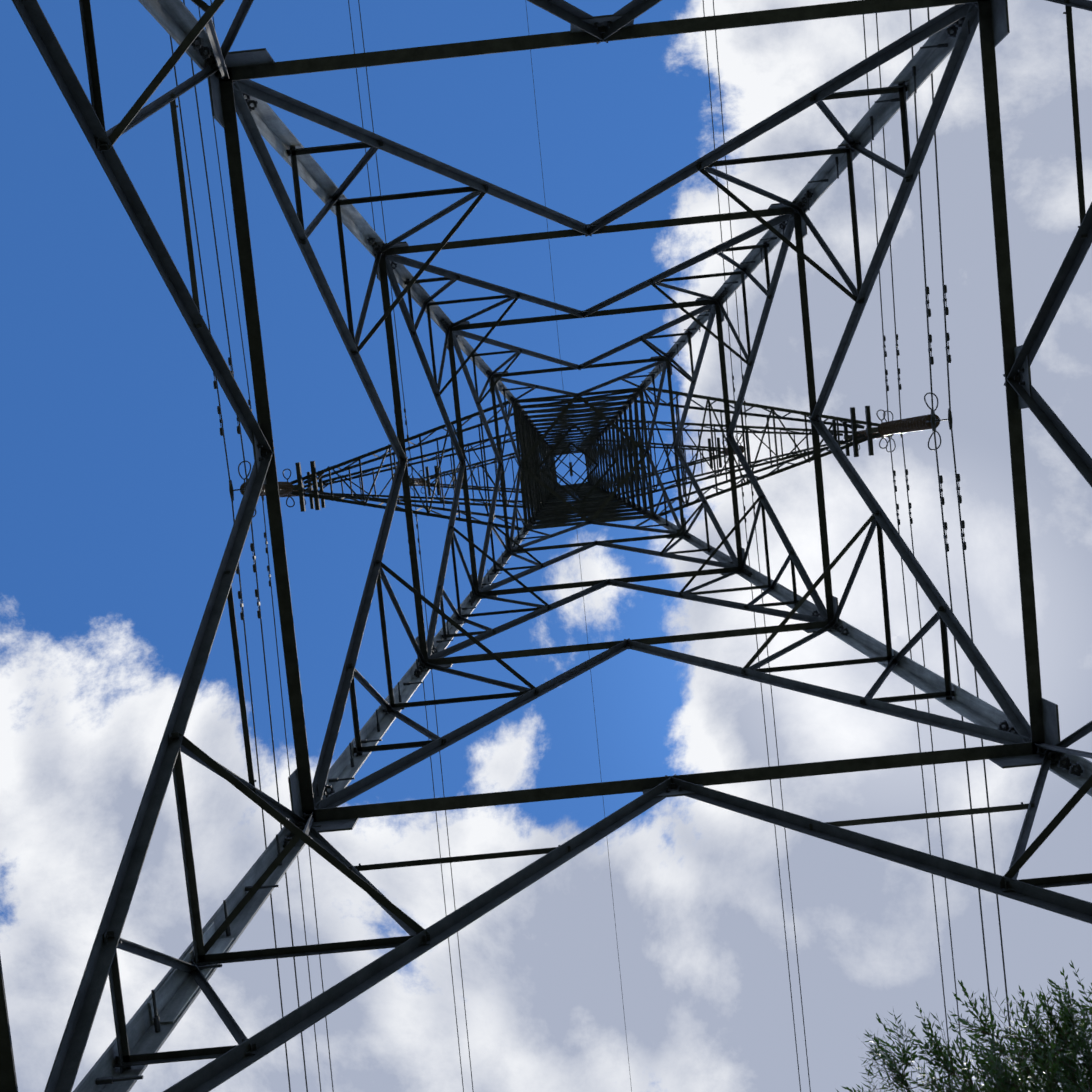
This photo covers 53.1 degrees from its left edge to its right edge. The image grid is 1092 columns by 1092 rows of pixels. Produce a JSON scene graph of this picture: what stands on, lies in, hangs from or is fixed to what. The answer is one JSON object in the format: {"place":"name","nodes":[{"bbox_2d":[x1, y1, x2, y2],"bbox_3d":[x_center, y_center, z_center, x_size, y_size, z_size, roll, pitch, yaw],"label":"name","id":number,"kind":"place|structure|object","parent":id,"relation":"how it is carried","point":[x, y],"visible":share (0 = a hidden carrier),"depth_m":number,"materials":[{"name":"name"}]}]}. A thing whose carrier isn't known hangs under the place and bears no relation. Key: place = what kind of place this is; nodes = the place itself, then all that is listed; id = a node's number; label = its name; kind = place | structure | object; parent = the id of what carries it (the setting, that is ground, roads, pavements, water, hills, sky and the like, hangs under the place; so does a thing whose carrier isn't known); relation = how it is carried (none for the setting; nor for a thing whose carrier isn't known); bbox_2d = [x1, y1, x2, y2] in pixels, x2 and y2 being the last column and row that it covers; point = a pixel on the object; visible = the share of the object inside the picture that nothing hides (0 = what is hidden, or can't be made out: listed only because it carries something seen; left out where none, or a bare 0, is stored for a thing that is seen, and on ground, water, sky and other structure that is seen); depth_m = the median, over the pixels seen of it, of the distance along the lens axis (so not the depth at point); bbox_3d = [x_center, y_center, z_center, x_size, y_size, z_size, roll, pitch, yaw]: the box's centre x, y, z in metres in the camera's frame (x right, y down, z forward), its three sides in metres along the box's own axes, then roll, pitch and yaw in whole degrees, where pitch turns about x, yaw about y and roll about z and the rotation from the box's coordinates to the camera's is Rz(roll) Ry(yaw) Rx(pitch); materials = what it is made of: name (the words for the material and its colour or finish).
{"place":"outdoors","nodes":[
{"label":"outdoors","id":0,"kind":"place"},
{"bbox_2d":[0,0,1091,1091],"label":"sky","id":1,"kind":"structure","parent":0,"point":[116,514],"materials":[{"name":"blue"}]},
{"bbox_2d":[73,0,1091,1091],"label":"tower legs","id":2,"kind":"object","parent":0,"point":[175,987],"visible":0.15,"depth_m":7.41,"materials":[{"name":"grey metal"}]},
{"bbox_2d":[836,961,1091,1091],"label":"tree","id":3,"kind":"object","parent":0,"point":[1049,1051],"depth_m":9.84,"materials":[{"name":"green plant"}]},
{"label":"ground","id":4,"kind":"structure","parent":0,"visible":0},
{"bbox_2d":[0,0,1091,1091],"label":"transmission tower","id":5,"kind":"structure","parent":4,"relation":"on","point":[591,495],"depth_m":6.87,"materials":[{"name":"grey metal"}]},
{"bbox_2d":[96,3,1082,1084],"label":"tower bolts","id":6,"kind":"object","parent":5,"relation":"attached to","point":[417,672],"visible":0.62,"depth_m":7.16,"materials":[{"name":"metal"}]},
{"bbox_2d":[213,285,966,619],"bbox_3d":[0.774,-2.072,27.892,13.620,23.175,3.950,-6,-87,1],"label":"line hardware","id":7,"kind":"object","parent":5,"relation":"hanging from","point":[935,419],"visible":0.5,"depth_m":16.61,"materials":[{"name":"metal"}]},
{"bbox_2d":[240,414,939,496],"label":"insulator discs","id":8,"kind":"object","parent":5,"relation":"attached to","point":[906,425],"visible":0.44,"depth_m":18.46,"materials":[{"name":"ceramic"}]},
{"bbox_2d":[170,0,1014,1091],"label":"conductors","id":9,"kind":"object","parent":5,"relation":"hanging from","point":[580,566],"visible":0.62,"depth_m":22.37,"materials":[{"name":"metal"}]}
]}

